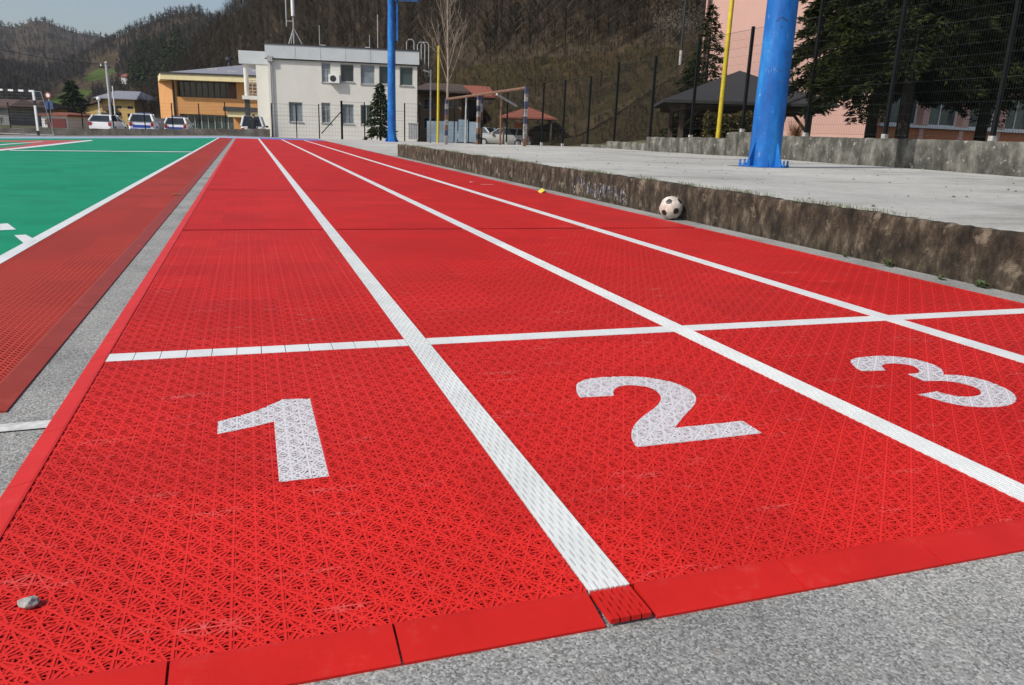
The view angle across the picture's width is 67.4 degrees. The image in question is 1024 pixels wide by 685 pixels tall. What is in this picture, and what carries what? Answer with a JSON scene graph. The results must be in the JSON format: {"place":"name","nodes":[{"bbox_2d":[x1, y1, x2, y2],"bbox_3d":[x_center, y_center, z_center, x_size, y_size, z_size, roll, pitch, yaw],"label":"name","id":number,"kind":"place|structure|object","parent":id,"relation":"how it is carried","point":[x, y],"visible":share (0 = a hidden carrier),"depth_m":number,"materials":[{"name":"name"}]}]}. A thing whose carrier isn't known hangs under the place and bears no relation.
{"place":"outdoors","nodes":[
{"label":"outdoors","id":0,"kind":"place"},
{"bbox_2d":[0,21,104,66],"bbox_3d":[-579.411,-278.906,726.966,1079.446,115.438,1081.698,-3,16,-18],"label":"hill","id":1,"kind":"structure","parent":0,"point":[41,42],"depth_m":801.90,"materials":[{"name":"plant"}]},
{"bbox_2d":[0,16,111,66],"bbox_3d":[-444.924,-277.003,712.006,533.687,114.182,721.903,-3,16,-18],"label":"woods","id":2,"kind":"object","parent":1,"relation":"on","point":[30,48],"visible":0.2,"depth_m":794.84,"materials":[{"name":"plant"}]},
{"bbox_2d":[0,13,211,103],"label":"hill","id":3,"kind":"structure","parent":0,"point":[94,73],"depth_m":380.74,"materials":[{"name":"green plant"}]},
{"bbox_2d":[0,3,221,106],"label":"bare woods","id":4,"kind":"object","parent":3,"relation":"on","point":[27,71],"visible":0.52,"depth_m":372.31,"materials":[{"name":"brown plant"}]},
{"bbox_2d":[126,21,191,87],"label":"conifer woods","id":5,"kind":"object","parent":3,"relation":"on","point":[142,66],"visible":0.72,"depth_m":305.32,"materials":[{"name":"green plant"}]},
{"bbox_2d":[0,0,242,37],"label":"sky","id":6,"kind":"structure","parent":0,"point":[97,16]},
{"bbox_2d":[315,138,667,155],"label":"plaza","id":7,"kind":"structure","parent":0,"point":[384,147],"depth_m":29.64,"materials":[{"name":"grey concrete"}]},
{"bbox_2d":[385,0,418,141],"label":"floodlight mast","id":8,"kind":"object","parent":7,"relation":"on","point":[391,136],"visible":0.98,"depth_m":40.99,"materials":[{"name":"blue metal"}]},
{"bbox_2d":[437,46,439,142],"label":"yellow pole","id":9,"kind":"object","parent":7,"relation":"on","point":[438,71],"visible":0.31,"depth_m":43.73,"materials":[{"name":"metal"}]},
{"bbox_2d":[476,96,482,143],"bbox_3d":[-1.270,-8.796,30.355,0.156,1.926,0.359,12,18,31],"label":"striped post","id":10,"kind":"object","parent":7,"relation":"on","point":[479,120],"visible":0.88,"depth_m":30.30,"materials":[{"name":"black paint"}]},
{"bbox_2d":[444,86,528,145],"bbox_3d":[-0.683,-8.580,29.572,1.719,2.158,6.936,-7,18,-31],"label":"goal frame","id":11,"kind":"object","parent":7,"relation":"on","point":[501,92],"visible":0.95,"depth_m":28.68,"materials":[{"name":"rusty brown steel"},{"name":"white paint"},{"name":"navy paint"}]},
{"bbox_2d":[0,124,1023,684],"bbox_3d":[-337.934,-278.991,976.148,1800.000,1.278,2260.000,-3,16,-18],"label":"ground","id":12,"kind":"structure","parent":0,"point":[936,642],"depth_m":1.22,"materials":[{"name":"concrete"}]},
{"bbox_2d":[0,420,50,431],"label":"old line","id":13,"kind":"object","parent":12,"relation":"on","point":[24,425],"visible":1,"depth_m":1.91,"materials":[{"name":"white paint"}]},
{"bbox_2d":[0,89,53,135],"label":"handball goal","id":14,"kind":"object","parent":12,"relation":"on","point":[33,94],"visible":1,"depth_m":38.42,"materials":[{"name":"black paint"}]},
{"bbox_2d":[0,99,58,125],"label":"house","id":15,"kind":"structure","parent":12,"relation":"on","point":[20,113],"depth_m":84.14,"materials":[{"name":"grey paint"}]},
{"bbox_2d":[45,92,52,128],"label":"road sign","id":16,"kind":"object","parent":12,"relation":"on","point":[48,95],"visible":0.93,"depth_m":53.75,"materials":[{"name":"metal"}]},
{"bbox_2d":[26,100,72,112],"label":"house","id":17,"kind":"structure","parent":12,"relation":"on","point":[62,108],"depth_m":96.88,"materials":[{"name":"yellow paint"}]},
{"bbox_2d":[39,112,90,127],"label":"shed","id":18,"kind":"structure","parent":12,"relation":"on","point":[63,120],"depth_m":75.49,"materials":[{"name":"white paint"}]},
{"bbox_2d":[58,80,90,114],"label":"spruce tree","id":19,"kind":"object","parent":12,"relation":"on","point":[72,91],"visible":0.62,"depth_m":133.68,"materials":[{"name":"green plant"}]},
{"bbox_2d":[99,61,111,114],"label":"utility pole","id":20,"kind":"object","parent":12,"relation":"on","point":[106,67],"visible":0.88,"depth_m":68.61,"materials":[{"name":"concrete"}]},
{"bbox_2d":[0,138,214,254],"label":"court base","id":21,"kind":"object","parent":12,"relation":"on","point":[43,180],"visible":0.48,"depth_m":10.24,"materials":[{"name":"green plastic"}]},
{"bbox_2d":[0,138,216,254],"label":"court surface","id":22,"kind":"object","parent":21,"relation":"on","point":[5,235],"visible":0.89,"depth_m":10.32,"materials":[{"name":"green plastic"}]},
{"bbox_2d":[15,235,34,245],"bbox_3d":[-2.939,-0.624,4.663,0.079,0.001,0.504,-10,19,-38],"label":"court marking","id":23,"kind":"object","parent":22,"relation":"on","point":[26,240],"visible":1,"depth_m":4.68,"materials":[{"name":"white plastic"}]},
{"bbox_2d":[0,140,84,148],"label":"court goal area","id":24,"kind":"object","parent":22,"relation":"on","point":[39,142],"visible":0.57,"depth_m":24.88,"materials":[{"name":"plastic"}]},
{"bbox_2d":[0,140,92,150],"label":"court marking","id":25,"kind":"object","parent":22,"relation":"on","point":[44,145],"visible":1,"depth_m":21.21,"materials":[{"name":"white paint"}]},
{"bbox_2d":[9,150,174,151],"bbox_3d":[-9.476,-4.441,17.830,3.864,0.063,0.394,-3,16,-20],"label":"court marking","id":26,"kind":"object","parent":22,"relation":"on","point":[114,151],"visible":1,"depth_m":17.81,"materials":[{"name":"paint"}]},
{"bbox_2d":[88,114,126,128],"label":"parked car","id":27,"kind":"object","parent":12,"relation":"on","point":[104,124],"visible":0.57,"depth_m":59.12,"materials":[{"name":"white paint"}]},
{"bbox_2d":[0,138,217,263],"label":"court line","id":28,"kind":"object","parent":12,"relation":"on","point":[9,254],"visible":0.98,"depth_m":5.71,"materials":[{"name":"white paint"}]},
{"bbox_2d":[0,136,221,137],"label":"blue border","id":29,"kind":"object","parent":12,"relation":"on","point":[116,137],"visible":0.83,"depth_m":35.59,"materials":[{"name":"paint"}]},
{"bbox_2d":[0,138,229,379],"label":"court base","id":30,"kind":"object","parent":12,"relation":"on","point":[83,260],"visible":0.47,"depth_m":4.09,"materials":[{"name":"red plastic"}]},
{"bbox_2d":[0,191,179,380],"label":"court surface","id":31,"kind":"object","parent":30,"relation":"on","point":[80,284],"visible":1,"depth_m":3.90,"materials":[{"name":"red plastic"}]},
{"bbox_2d":[128,138,230,191],"bbox_3d":[-8.673,-5.645,22.246,0.515,0.001,30.990,-3,16,-18],"label":"court surface","id":32,"kind":"object","parent":30,"relation":"on","point":[206,159],"visible":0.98,"depth_m":11.29,"materials":[{"name":"red plastic"}]},
{"bbox_2d":[0,138,232,412],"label":"court edge ramp","id":33,"kind":"structure","parent":12,"relation":"on","point":[21,375],"depth_m":2.91,"materials":[{"name":"plastic"}]},
{"bbox_2d":[78,91,156,124],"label":"house","id":34,"kind":"structure","parent":12,"relation":"on","point":[127,103],"depth_m":144.33,"materials":[{"name":"yellow paint"}]},
{"bbox_2d":[0,138,236,541],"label":"track edge ramp","id":35,"kind":"structure","parent":12,"relation":"on","point":[16,491],"depth_m":2.05,"materials":[{"name":"red plastic"}]},
{"bbox_2d":[0,128,269,136],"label":"kerb wall","id":36,"kind":"structure","parent":12,"relation":"on","point":[162,132],"depth_m":45.51,"materials":[{"name":"grey stone"}]},
{"bbox_2d":[1,102,226,128],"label":"wire fence","id":37,"kind":"object","parent":36,"relation":"on","point":[82,120],"visible":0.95,"depth_m":44.86,"materials":[{"name":"metal"}]},
{"bbox_2d":[128,112,160,128],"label":"parked car","id":38,"kind":"object","parent":12,"relation":"on","point":[151,121],"visible":0.56,"depth_m":56.72,"materials":[{"name":"white paint"}]},
{"bbox_2d":[164,115,193,128],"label":"parked car","id":39,"kind":"object","parent":12,"relation":"on","point":[181,122],"visible":0.34,"depth_m":61.08,"materials":[{"name":"white paint"}]},
{"bbox_2d":[158,57,257,128],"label":"orange building","id":40,"kind":"structure","parent":12,"relation":"on","point":[184,92],"depth_m":72.91,"materials":[{"name":"paint"}]},
{"bbox_2d":[177,81,236,98],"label":"window","id":41,"kind":"structure","parent":40,"relation":"in","point":[200,89],"depth_m":72.97,"materials":[{"name":"black glass"}]},
{"bbox_2d":[181,114,233,128],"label":"window","id":42,"kind":"structure","parent":40,"relation":"in","point":[206,121],"depth_m":73.72,"materials":[{"name":"glass"}]},
{"bbox_2d":[240,115,267,128],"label":"parked car","id":43,"kind":"object","parent":12,"relation":"on","point":[245,122],"visible":0.34,"depth_m":57.06,"materials":[{"name":"white paint"}]},
{"bbox_2d":[238,0,428,141],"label":"office building","id":44,"kind":"structure","parent":12,"relation":"on","point":[308,79],"depth_m":61.21,"materials":[{"name":"beige paint"}]},
{"bbox_2d":[289,102,303,122],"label":"window","id":45,"kind":"structure","parent":44,"relation":"in","point":[292,113],"depth_m":61.28,"materials":[{"name":"glass"}]},
{"bbox_2d":[321,63,330,82],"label":"window","id":46,"kind":"structure","parent":44,"relation":"in","point":[325,66],"depth_m":60.74,"materials":[{"name":"glass"}]},
{"bbox_2d":[321,103,331,123],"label":"window","id":47,"kind":"structure","parent":44,"relation":"in","point":[327,120],"depth_m":61.58,"materials":[{"name":"glass"}]},
{"bbox_2d":[340,64,354,82],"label":"window","id":48,"kind":"structure","parent":44,"relation":"in","point":[347,70],"depth_m":60.97,"materials":[{"name":"glass"}]},
{"bbox_2d":[343,104,354,124],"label":"window","id":49,"kind":"structure","parent":44,"relation":"in","point":[347,119],"depth_m":61.80,"materials":[{"name":"glass"}]},
{"bbox_2d":[360,105,371,124],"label":"window","id":50,"kind":"structure","parent":44,"relation":"in","point":[367,107],"depth_m":61.93,"materials":[{"name":"glass"}]},
{"bbox_2d":[360,65,374,84],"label":"window","id":51,"kind":"structure","parent":44,"relation":"in","point":[367,71],"depth_m":61.17,"materials":[{"name":"glass"}]},
{"bbox_2d":[379,66,387,84],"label":"window","id":52,"kind":"structure","parent":44,"relation":"in","point":[383,70],"depth_m":61.34,"materials":[{"name":"glass"}]},
{"bbox_2d":[399,67,413,86],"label":"window","id":53,"kind":"structure","parent":44,"relation":"in","point":[406,73],"depth_m":61.56,"materials":[{"name":"glass"}]},
{"bbox_2d":[271,101,468,142],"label":"wire fence","id":54,"kind":"object","parent":12,"relation":"on","point":[342,114],"visible":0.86,"depth_m":52.51,"materials":[{"name":"metal"}]},
{"bbox_2d":[362,83,397,140],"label":"spruce tree","id":55,"kind":"object","parent":12,"relation":"on","point":[379,97],"visible":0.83,"depth_m":47.77,"materials":[{"name":"green plant"}]},
{"bbox_2d":[408,123,417,139],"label":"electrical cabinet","id":56,"kind":"object","parent":12,"relation":"on","point":[413,134],"visible":0.83,"depth_m":54.06,"materials":[{"name":"metal"}]},
{"bbox_2d":[417,83,471,142],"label":"house","id":57,"kind":"structure","parent":12,"relation":"on","point":[423,91],"depth_m":74.78,"materials":[{"name":"brown paint"}]},
{"bbox_2d":[419,0,470,135],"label":"birch tree","id":58,"kind":"object","parent":12,"relation":"on","point":[447,39],"visible":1,"depth_m":36.53,"materials":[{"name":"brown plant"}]},
{"bbox_2d":[427,120,475,141],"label":"hoarding","id":59,"kind":"object","parent":12,"relation":"on","point":[472,132],"visible":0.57,"depth_m":55.97,"materials":[{"name":"white metal"}]},
{"bbox_2d":[463,85,497,119],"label":"house","id":60,"kind":"structure","parent":12,"relation":"on","point":[472,103],"depth_m":79.56,"materials":[{"name":"beige paint"}]},
{"bbox_2d":[473,128,531,144],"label":"parked car","id":61,"kind":"object","parent":12,"relation":"on","point":[491,137],"visible":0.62,"depth_m":61.01,"materials":[{"name":"silver metal"}]},
{"bbox_2d":[0,138,1023,684],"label":"track","id":62,"kind":"structure","parent":12,"relation":"on","point":[450,410],"depth_m":2.07,"materials":[{"name":"red plastic"}]},
{"bbox_2d":[17,595,39,608],"bbox_3d":[-0.748,0.402,1.187,0.030,0.017,0.026,-1,16,-10],"label":"stone","id":63,"kind":"object","parent":62,"relation":"on","point":[29,602],"visible":1,"depth_m":1.18,"materials":[{"name":"white stone"}]},
{"bbox_2d":[217,398,328,481],"bbox_3d":[-0.593,0.229,1.871,0.238,0.001,0.528,-3,16,-18],"label":"lane number","id":64,"kind":"object","parent":62,"relation":"on","point":[289,459],"visible":1,"depth_m":1.89,"materials":[{"name":"white paint"}]},
{"bbox_2d":[258,139,319,211],"bbox_3d":[-6.934,-5.454,21.801,0.080,0.012,32.999,-3,16,-18],"label":"lane line","id":65,"kind":"object","parent":62,"relation":"on","point":[309,203],"visible":0.79,"depth_m":9.27,"materials":[{"name":"white plastic"}]},
{"bbox_2d":[283,140,503,243],"bbox_3d":[-5.613,-5.247,21.222,0.085,0.012,34.999,-3,16,-18],"label":"lane line","id":66,"kind":"object","parent":62,"relation":"on","point":[493,240],"visible":0.93,"depth_m":7.36,"materials":[{"name":"white plastic"}]},
{"bbox_2d":[105,308,1023,363],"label":"start line","id":67,"kind":"object","parent":62,"relation":"on","point":[199,353],"visible":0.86,"depth_m":2.86,"materials":[{"name":"white plastic"}]},
{"bbox_2d":[304,140,1023,364],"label":"lane line","id":68,"kind":"object","parent":62,"relation":"on","point":[967,342],"visible":0.78,"depth_m":3.94,"materials":[{"name":"white plastic"}]},
{"bbox_2d":[576,376,760,446],"bbox_3d":[0.398,0.178,2.191,0.371,0.001,0.534,-3,16,-18],"label":"lane number","id":69,"kind":"object","parent":62,"relation":"on","point":[699,432],"visible":1,"depth_m":2.09,"materials":[{"name":"white paint"}]},
{"bbox_2d":[851,356,1015,406],"bbox_3d":[1.381,0.120,2.534,0.354,0.001,0.535,-3,16,-18],"label":"lane number","id":70,"kind":"object","parent":62,"relation":"on","point":[973,401],"visible":1,"depth_m":2.52,"materials":[{"name":"white paint"}]},
{"label":"lane line underside","id":71,"kind":"structure","parent":62,"relation":"on","visible":0},
{"bbox_2d":[312,212,628,594],"bbox_3d":[-0.779,-0.364,4.024,0.074,0.009,5.977,-3,16,-18],"label":"lane line","id":72,"kind":"object","parent":71,"relation":"on","point":[589,562],"visible":1,"depth_m":1.80,"materials":[{"name":"white plastic"}]},
{"label":"lane line underside","id":73,"kind":"structure","parent":62,"relation":"on","visible":0},
{"bbox_2d":[494,243,1023,501],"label":"lane line","id":74,"kind":"object","parent":73,"relation":"on","point":[1012,488],"visible":0.98,"depth_m":2.30,"materials":[{"name":"white plastic"}]},
{"bbox_2d":[23,518,1023,684],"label":"track edge ramp","id":75,"kind":"structure","parent":12,"relation":"on","point":[300,661],"depth_m":1.21,"materials":[{"name":"red plastic"}]},
{"bbox_2d":[499,108,556,145],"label":"kiosk","id":76,"kind":"object","parent":12,"relation":"on","point":[513,114],"visible":0.36,"depth_m":59.86,"materials":[{"name":"red tile"}]},
{"bbox_2d":[418,19,702,145],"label":"hillside brush","id":77,"kind":"object","parent":12,"relation":"on","point":[693,46],"visible":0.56,"depth_m":71.06,"materials":[{"name":"plant"}]},
{"bbox_2d":[590,585,651,623],"bbox_3d":[0.177,0.429,1.261,0.072,0.009,0.080,-3,16,-18],"label":"track end piece","id":78,"kind":"object","parent":12,"relation":"on","point":[621,604],"visible":1,"depth_m":1.25,"materials":[{"name":"red plastic"}]},
{"bbox_2d":[659,196,682,218],"bbox_3d":[1.514,-1.283,7.315,0.220,0.220,0.220,-3,16,-18],"label":"football","id":79,"kind":"object","parent":12,"relation":"on","point":[670,207],"visible":1,"depth_m":7.24,"materials":[{"name":"white leather"}]},
{"bbox_2d":[658,58,705,137],"bbox_3d":[6.797,-9.324,30.116,2.397,3.475,2.161,14,19,37],"label":"spruce tree","id":80,"kind":"object","parent":12,"relation":"on","point":[687,82],"visible":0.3,"depth_m":29.77,"materials":[{"name":"green plant"}]},
{"bbox_2d":[680,4,724,136],"bbox_3d":[7.864,-10.744,31.269,2.719,5.680,2.666,0,15,-6],"label":"spruce tree","id":81,"kind":"object","parent":12,"relation":"on","point":[713,57],"visible":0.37,"depth_m":30.72,"materials":[{"name":"green plant"}]},
{"bbox_2d":[398,144,1023,294],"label":"kerb wall","id":82,"kind":"structure","parent":12,"relation":"on","point":[992,257],"depth_m":5.70,"materials":[{"name":"brown concrete"}]},
{"bbox_2d":[572,174,626,204],"bbox_3d":[1.016,-1.829,9.131,0.010,0.289,1.604,-3,16,-18],"label":"graffiti","id":83,"kind":"object","parent":82,"relation":"attached to","point":[604,188],"visible":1,"depth_m":9.06,"materials":[{"name":"white paint"}]},
{"bbox_2d":[403,144,930,219],"bbox_3d":[0.300,-2.710,11.512,0.232,0.042,20.933,-3,16,-18],"label":"grass strip","id":84,"kind":"object","parent":82,"relation":"on","point":[839,205],"depth_m":6.95,"materials":[{"name":"green plant"}]},
{"bbox_2d":[716,0,733,137],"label":"yellow pole","id":85,"kind":"object","parent":12,"relation":"on","point":[725,64],"depth_m":22.39,"materials":[{"name":"metal"}]},
{"bbox_2d":[701,110,753,137],"bbox_3d":[7.060,-6.827,24.501,2.037,1.188,1.115,3,15,4],"label":"hedge","id":86,"kind":"object","parent":12,"relation":"on","point":[709,131],"visible":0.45,"depth_m":24.22,"materials":[{"name":"green plant"}]},
{"bbox_2d":[654,71,838,137],"bbox_3d":[7.925,-8.274,27.205,5.500,2.565,5.500,4,15,6],"label":"gazebo","id":87,"kind":"object","parent":12,"relation":"on","point":[700,97],"visible":0.5,"depth_m":25.30,"materials":[{"name":"black wood"}]},
{"bbox_2d":[505,0,1023,145],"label":"fence","id":88,"kind":"object","parent":12,"relation":"on","point":[1005,69],"visible":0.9,"depth_m":18.58,"materials":[{"name":"metal"}]},
{"bbox_2d":[697,0,869,137],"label":"school block","id":89,"kind":"structure","parent":12,"relation":"on","point":[748,15],"depth_m":33.04,"materials":[{"name":"pink paint"}]},
{"bbox_2d":[788,0,992,137],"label":"conifer tree","id":90,"kind":"object","parent":12,"relation":"on","point":[811,12],"visible":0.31,"depth_m":19.43,"materials":[{"name":"green plant"}]},
{"bbox_2d":[789,0,1023,138],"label":"conifer tree","id":91,"kind":"object","parent":12,"relation":"on","point":[848,40],"visible":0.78,"depth_m":17.24,"materials":[{"name":"green plant"}]},
{"bbox_2d":[875,93,1023,141],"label":"school wing","id":92,"kind":"structure","parent":12,"relation":"on","point":[936,136],"depth_m":40.33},
{"bbox_2d":[889,99,917,124],"bbox_3d":[19.704,-11.956,38.907,2.313,1.741,0.070,-5,17,-23],"label":"window","id":93,"kind":"structure","parent":92,"relation":"in","point":[894,107],"depth_m":38.97,"materials":[{"name":"grey glass"}]},
{"bbox_2d":[928,97,956,126],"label":"window","id":94,"kind":"structure","parent":92,"relation":"in","point":[938,110],"depth_m":40.24,"materials":[{"name":"grey glass"}]},
{"bbox_2d":[968,103,993,128],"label":"window","id":95,"kind":"structure","parent":92,"relation":"in","point":[973,124],"depth_m":41.28,"materials":[{"name":"grey glass"}]},
{"bbox_2d":[1004,98,1023,130],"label":"window","id":96,"kind":"structure","parent":92,"relation":"in","point":[1021,113],"depth_m":42.46,"materials":[{"name":"grey glass"}]},
{"bbox_2d":[881,0,1023,140],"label":"conifer tree","id":97,"kind":"object","parent":12,"relation":"on","point":[979,137],"visible":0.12,"depth_m":18.74,"materials":[{"name":"green plant"}]},
{"bbox_2d":[939,1,1023,121],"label":"conifer tree","id":98,"kind":"object","parent":12,"relation":"on","point":[1021,90],"visible":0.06,"depth_m":19.32,"materials":[{"name":"green plant"}]},
{"bbox_2d":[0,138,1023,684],"bbox_3d":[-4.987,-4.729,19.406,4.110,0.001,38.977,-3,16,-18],"label":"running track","id":99,"kind":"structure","parent":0,"point":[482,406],"depth_m":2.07,"materials":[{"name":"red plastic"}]},
{"bbox_2d":[158,0,1018,145],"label":"hill","id":100,"kind":"structure","parent":0,"point":[548,63],"depth_m":74.83,"materials":[{"name":"brown plant"}]},
{"bbox_2d":[134,0,705,122],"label":"hillside woods","id":101,"kind":"object","parent":100,"relation":"on","point":[220,38],"visible":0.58,"depth_m":118.03,"materials":[{"name":"brown plant"}]},
{"bbox_2d":[653,0,702,42],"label":"shrub","id":102,"kind":"object","parent":100,"relation":"on","point":[674,36],"visible":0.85,"depth_m":69.64,"materials":[{"name":"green plant"}]},
{"bbox_2d":[679,0,686,64],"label":"utility pole","id":103,"kind":"object","parent":100,"relation":"on","point":[682,37],"visible":0.82,"depth_m":64.74,"materials":[{"name":"black paint"}]},
{"bbox_2d":[556,57,695,137],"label":"path","id":104,"kind":"structure","parent":0,"point":[582,126],"depth_m":61.96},
{"bbox_2d":[402,144,1023,231],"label":"terrace","id":105,"kind":"structure","parent":0,"point":[990,201],"depth_m":9.11,"materials":[{"name":"grey concrete"}]},
{"bbox_2d":[727,0,798,167],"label":"floodlight mast","id":106,"kind":"object","parent":105,"relation":"on","point":[773,84],"visible":1,"depth_m":12.76,"materials":[{"name":"blue metal"}]},
{"bbox_2d":[581,132,1023,176],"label":"wall","id":107,"kind":"structure","parent":105,"relation":"on","point":[1003,158],"depth_m":16.45,"materials":[{"name":"grey concrete"}]},
{"bbox_2d":[784,118,808,136],"bbox_3d":[8.501,-6.324,23.056,0.782,1.036,0.806,-3,16,-18],"label":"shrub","id":108,"kind":"object","parent":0,"point":[796,132],"visible":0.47,"depth_m":22.98,"materials":[{"name":"brown plant"}]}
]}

